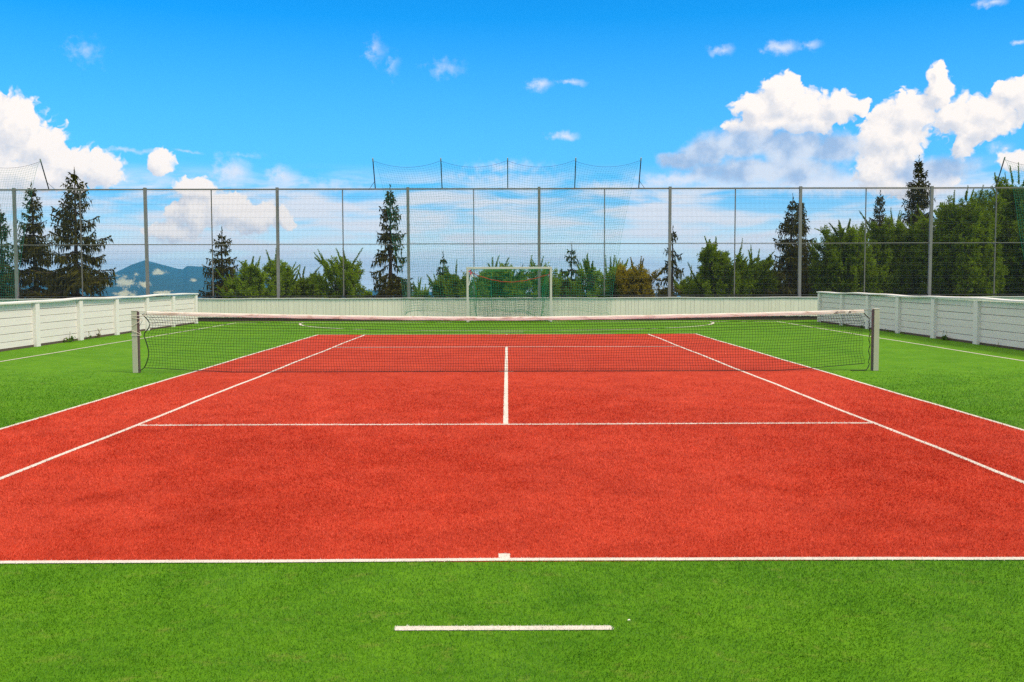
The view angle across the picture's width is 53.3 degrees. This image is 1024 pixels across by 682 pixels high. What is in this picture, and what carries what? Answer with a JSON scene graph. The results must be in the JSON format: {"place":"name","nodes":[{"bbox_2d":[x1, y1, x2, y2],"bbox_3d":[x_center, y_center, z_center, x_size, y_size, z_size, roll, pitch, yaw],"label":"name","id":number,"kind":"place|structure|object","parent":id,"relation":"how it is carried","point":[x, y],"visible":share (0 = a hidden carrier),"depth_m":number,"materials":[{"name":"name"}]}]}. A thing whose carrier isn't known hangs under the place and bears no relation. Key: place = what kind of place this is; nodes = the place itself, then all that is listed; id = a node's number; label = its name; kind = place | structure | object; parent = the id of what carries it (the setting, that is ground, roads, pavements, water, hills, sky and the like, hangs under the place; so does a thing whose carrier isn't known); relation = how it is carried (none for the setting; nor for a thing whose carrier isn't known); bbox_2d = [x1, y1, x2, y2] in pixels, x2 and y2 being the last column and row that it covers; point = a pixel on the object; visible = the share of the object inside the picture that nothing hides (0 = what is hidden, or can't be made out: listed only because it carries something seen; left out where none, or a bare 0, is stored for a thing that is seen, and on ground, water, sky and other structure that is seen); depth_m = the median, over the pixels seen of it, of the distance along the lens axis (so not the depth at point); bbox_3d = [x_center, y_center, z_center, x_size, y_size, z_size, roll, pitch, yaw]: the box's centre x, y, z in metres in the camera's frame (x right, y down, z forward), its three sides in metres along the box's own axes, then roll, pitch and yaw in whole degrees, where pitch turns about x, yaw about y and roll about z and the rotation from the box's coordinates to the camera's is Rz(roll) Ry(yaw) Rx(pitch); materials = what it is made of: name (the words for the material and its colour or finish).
{"place":"outdoors","nodes":[
{"label":"outdoors","id":0,"kind":"place"},
{"bbox_2d":[7,260,680,299],"bbox_3d":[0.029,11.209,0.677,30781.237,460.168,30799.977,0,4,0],"label":"hill terrain","id":1,"kind":"structure","parent":0,"point":[161,281],"depth_m":9236.64,"materials":[{"name":"blue"}]},
{"bbox_2d":[0,209,24,298],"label":"spruce tree","id":2,"kind":"object","parent":1,"relation":"on","point":[5,277],"visible":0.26,"depth_m":51.24,"materials":[{"name":"green plant"}]},
{"bbox_2d":[4,182,63,298],"bbox_3d":[-22.607,-3.204,48.409,3.971,8.674,3.673,1,4,22],"label":"spruce tree","id":3,"kind":"object","parent":1,"relation":"on","point":[29,244],"visible":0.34,"depth_m":48.05,"materials":[{"name":"green plant"}]},
{"bbox_2d":[25,167,116,298],"bbox_3d":[-19.488,-3.204,45.969,5.214,9.288,5.343,-1,4,-17],"label":"spruce tree","id":4,"kind":"object","parent":1,"relation":"on","point":[86,276],"visible":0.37,"depth_m":45.60,"materials":[{"name":"green plant"}]},
{"bbox_2d":[198,227,238,297],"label":"spruce tree","id":5,"kind":"object","parent":1,"relation":"on","point":[219,267],"visible":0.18,"depth_m":53.15,"materials":[{"name":"green plant"}]},
{"bbox_2d":[215,256,286,299],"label":"beech tree","id":6,"kind":"object","parent":1,"relation":"on","point":[255,275],"visible":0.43,"depth_m":50.00,"materials":[{"name":"green plant"}]},
{"bbox_2d":[262,250,300,299],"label":"beech tree","id":7,"kind":"object","parent":1,"relation":"on","point":[287,281],"visible":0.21,"depth_m":53.30,"materials":[{"name":"green plant"}]},
{"bbox_2d":[284,265,325,299],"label":"beech tree","id":8,"kind":"object","parent":1,"relation":"on","point":[313,290],"visible":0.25,"depth_m":55.06,"materials":[{"name":"green plant"}]},
{"bbox_2d":[309,247,372,299],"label":"beech tree","id":9,"kind":"object","parent":1,"relation":"on","point":[337,284],"visible":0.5,"depth_m":51.20,"materials":[{"name":"green plant"}]},
{"bbox_2d":[368,184,415,299],"bbox_3d":[-5.770,-3.125,48.359,3.392,8.628,3.284,0,4,0],"label":"spruce tree","id":10,"kind":"object","parent":1,"relation":"on","point":[395,287],"visible":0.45,"depth_m":48.27,"materials":[{"name":"green plant"}]},
{"bbox_2d":[406,277,431,297],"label":"beech tree","id":11,"kind":"object","parent":1,"relation":"on","point":[417,290],"visible":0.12,"depth_m":55.32,"materials":[{"name":"green plant"}]},
{"bbox_2d":[428,252,449,297],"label":"spruce tree","id":12,"kind":"object","parent":1,"relation":"on","point":[439,270],"visible":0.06,"depth_m":59.39,"materials":[{"name":"green plant"}]},
{"bbox_2d":[427,259,473,297],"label":"beech tree","id":13,"kind":"object","parent":1,"relation":"on","point":[458,286],"visible":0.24,"depth_m":54.37,"materials":[{"name":"green plant"}]},
{"bbox_2d":[458,255,521,297],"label":"beech tree","id":14,"kind":"object","parent":1,"relation":"on","point":[509,291],"visible":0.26,"depth_m":52.96,"materials":[{"name":"green plant"}]},
{"bbox_2d":[510,269,530,291],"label":"beech tree","id":15,"kind":"object","parent":1,"relation":"on","point":[517,276],"depth_m":59.64,"materials":[{"name":"green plant"}]},
{"bbox_2d":[500,255,567,296],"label":"beech tree","id":16,"kind":"object","parent":1,"relation":"on","point":[554,285],"visible":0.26,"depth_m":52.19,"materials":[{"name":"green plant"}]},
{"bbox_2d":[555,268,580,296],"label":"beech tree","id":17,"kind":"object","parent":1,"relation":"on","point":[566,279],"depth_m":62.17,"materials":[{"name":"green plant"}]},
{"bbox_2d":[558,244,585,296],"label":"spruce tree","id":18,"kind":"object","parent":1,"relation":"on","point":[571,269],"visible":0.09,"depth_m":55.41,"materials":[{"name":"green plant"}]},
{"bbox_2d":[564,253,602,296],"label":"beech tree","id":19,"kind":"object","parent":1,"relation":"on","point":[589,271],"visible":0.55,"depth_m":51.49,"materials":[{"name":"green plant"}]},
{"bbox_2d":[585,255,633,296],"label":"beech tree","id":20,"kind":"object","parent":1,"relation":"on","point":[607,287],"visible":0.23,"depth_m":53.17,"materials":[{"name":"green plant"}]},
{"bbox_2d":[614,256,666,298],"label":"beech tree","id":21,"kind":"object","parent":1,"relation":"on","point":[625,285],"visible":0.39,"depth_m":51.91,"materials":[{"name":"green plant"}]},
{"bbox_2d":[656,228,684,298],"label":"spruce tree","id":22,"kind":"object","parent":1,"relation":"on","point":[672,273],"visible":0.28,"depth_m":49.40,"materials":[{"name":"green plant"}]},
{"bbox_2d":[673,265,697,298],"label":"beech tree","id":23,"kind":"object","parent":1,"relation":"on","point":[690,281],"visible":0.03,"depth_m":53.32,"materials":[{"name":"green plant"}]},
{"bbox_2d":[680,236,761,298],"bbox_3d":[10.288,-2.294,50.604,3.996,5.847,3.348,0,4,0],"label":"beech tree","id":24,"kind":"object","parent":1,"relation":"on","point":[719,282],"visible":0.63,"depth_m":49.92,"materials":[{"name":"green plant"}]},
{"bbox_2d":[721,247,785,298],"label":"beech tree","id":25,"kind":"object","parent":1,"relation":"on","point":[764,274],"visible":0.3,"depth_m":53.86,"materials":[{"name":"green plant"}]},
{"bbox_2d":[760,269,785,291],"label":"beech tree","id":26,"kind":"object","parent":1,"relation":"on","point":[779,280],"visible":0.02,"depth_m":59.89,"materials":[{"name":"green plant"}]},
{"bbox_2d":[763,193,813,296],"bbox_3d":[14.258,-3.233,52.409,4.087,8.729,4.036,-3,4,-37],"label":"spruce tree","id":27,"kind":"object","parent":1,"relation":"on","point":[793,226],"visible":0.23,"depth_m":52.28,"materials":[{"name":"green plant"}]},
{"bbox_2d":[776,203,820,295],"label":"spruce tree","id":28,"kind":"object","parent":1,"relation":"on","point":[804,278],"visible":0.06,"depth_m":55.36,"materials":[{"name":"green plant"}]},
{"bbox_2d":[807,218,892,296],"bbox_3d":[17.111,-2.803,52.575,4.005,7.035,4.310,0,4,0],"label":"beech tree","id":29,"kind":"object","parent":1,"relation":"on","point":[823,276],"visible":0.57,"depth_m":51.64,"materials":[{"name":"green plant"}]},
{"bbox_2d":[860,190,885,271],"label":"spruce tree","id":30,"kind":"object","parent":1,"relation":"on","point":[880,203],"visible":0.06,"depth_m":63.27,"materials":[{"name":"green plant"}]},
{"bbox_2d":[859,210,927,295],"bbox_3d":[21.802,-3.268,57.069,4.979,8.519,5.126,0,4,0],"label":"beech tree","id":31,"kind":"object","parent":1,"relation":"on","point":[899,261],"visible":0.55,"depth_m":56.45,"materials":[{"name":"green plant"}]},
{"bbox_2d":[901,155,935,295],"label":"spruce tree","id":32,"kind":"object","parent":1,"relation":"on","point":[918,173],"visible":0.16,"depth_m":60.11,"materials":[{"name":"green plant"}]},
{"bbox_2d":[905,185,1011,296],"bbox_3d":[23.764,-3.758,54.727,5.140,9.094,5.430,2,4,30],"label":"beech tree","id":33,"kind":"object","parent":1,"relation":"on","point":[937,286],"visible":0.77,"depth_m":53.52,"materials":[{"name":"green plant"}]},
{"bbox_2d":[983,162,1023,295],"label":"beech tree","id":34,"kind":"object","parent":1,"relation":"on","point":[1009,230],"visible":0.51,"depth_m":58.52,"materials":[{"name":"green plant"}]},
{"bbox_2d":[0,334,1023,563],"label":"red court ground","id":35,"kind":"structure","parent":0,"point":[392,358],"depth_m":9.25,"materials":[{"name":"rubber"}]},
{"bbox_2d":[0,320,1023,681],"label":"turf ground","id":36,"kind":"structure","parent":0,"point":[912,358],"depth_m":5.14,"materials":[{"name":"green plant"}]},
{"bbox_2d":[63,334,76,341],"bbox_3d":[-11.448,-0.103,26.333,0.328,0.278,0.654,0,4,0],"label":"weed plant","id":37,"kind":"object","parent":36,"relation":"on","point":[70,339],"visible":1,"depth_m":26.35,"materials":[{"name":"green plant"}]},
{"bbox_2d":[0,293,198,351],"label":"board wall","id":38,"kind":"structure","parent":36,"relation":"on","point":[32,324],"depth_m":27.04,"materials":[{"name":"paint"}]},
{"bbox_2d":[131,310,145,372],"bbox_3d":[-6.434,0.011,17.630,0.258,1.083,0.114,0,4,0],"label":"net post","id":39,"kind":"object","parent":36,"relation":"on","point":[136,332],"visible":1,"depth_m":17.59,"materials":[{"name":"metal"}]},
{"bbox_2d":[137,310,870,371],"bbox_3d":[-0.101,0.002,17.647,12.740,1.063,0.110,0,4,0],"label":"tennis net","id":40,"kind":"object","parent":39,"relation":"attached to","point":[508,319],"visible":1,"depth_m":17.65,"materials":[{"name":"fabric"}]},
{"bbox_2d":[466,267,551,321],"bbox_3d":[-0.102,-1.741,38.123,3.150,2.036,1.144,0,4,0],"label":"ball goal","id":41,"kind":"object","parent":36,"relation":"on","point":[491,269],"visible":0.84,"depth_m":38.05,"materials":[{"name":"paint"}]},
{"bbox_2d":[469,270,549,297],"bbox_3d":[-0.096,-2.097,37.606,3.028,1.049,0.143,0,4,-1],"label":"slung rope","id":42,"kind":"object","parent":41,"relation":"hanging from","point":[515,281],"visible":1,"depth_m":37.60,"materials":[{"name":"white fabric"}]},
{"bbox_2d":[0,296,1023,320],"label":"back board wall","id":43,"kind":"structure","parent":36,"relation":"on","point":[399,307],"depth_m":39.02,"materials":[{"name":"beige wood"}]},
{"bbox_2d":[0,157,1023,298],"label":"wire fence","id":44,"kind":"object","parent":43,"relation":"on","point":[931,223],"visible":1,"depth_m":39.41,"materials":[{"name":"metal"}]},
{"bbox_2d":[0,162,39,304],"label":"ball net","id":45,"kind":"object","parent":44,"relation":"hanging from","point":[15,221],"visible":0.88,"depth_m":38.63,"materials":[{"name":"black fabric"}]},
{"bbox_2d":[375,161,639,314],"bbox_3d":[-0.176,-3.907,38.749,10.085,5.845,0.227,0,4,0],"label":"ball net","id":46,"kind":"object","parent":44,"relation":"hanging from","point":[489,226],"visible":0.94,"depth_m":38.75,"materials":[{"name":"black fabric"}]},
{"bbox_2d":[1005,160,1023,254],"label":"ball net","id":47,"kind":"object","parent":44,"relation":"hanging from","point":[1016,194],"visible":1,"depth_m":38.78,"materials":[{"name":"black fabric"}]},
{"bbox_2d":[0,321,1023,629],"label":"court line markings","id":48,"kind":"object","parent":36,"relation":"on","point":[504,557],"visible":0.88,"depth_m":5.88,"materials":[{"name":"white paint"}]},
{"bbox_2d":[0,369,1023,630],"bbox_3d":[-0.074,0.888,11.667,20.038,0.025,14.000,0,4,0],"label":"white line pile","id":49,"kind":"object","parent":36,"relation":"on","point":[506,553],"visible":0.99,"depth_m":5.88,"materials":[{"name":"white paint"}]},
{"bbox_2d":[871,308,879,370],"bbox_3d":[6.291,-0.025,17.687,0.118,1.083,0.092,0,4,0],"label":"net post","id":50,"kind":"object","parent":36,"relation":"on","point":[875,318],"visible":1,"depth_m":17.65,"materials":[{"name":"metal"}]},
{"bbox_2d":[816,291,1023,350],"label":"board wall","id":51,"kind":"structure","parent":36,"relation":"on","point":[988,323],"depth_m":26.82,"materials":[{"name":"paint"}]},
{"bbox_2d":[0,0,1023,292],"label":"sky","id":52,"kind":"structure","parent":0,"point":[125,94],"materials":[{"name":"blue"}]}
]}

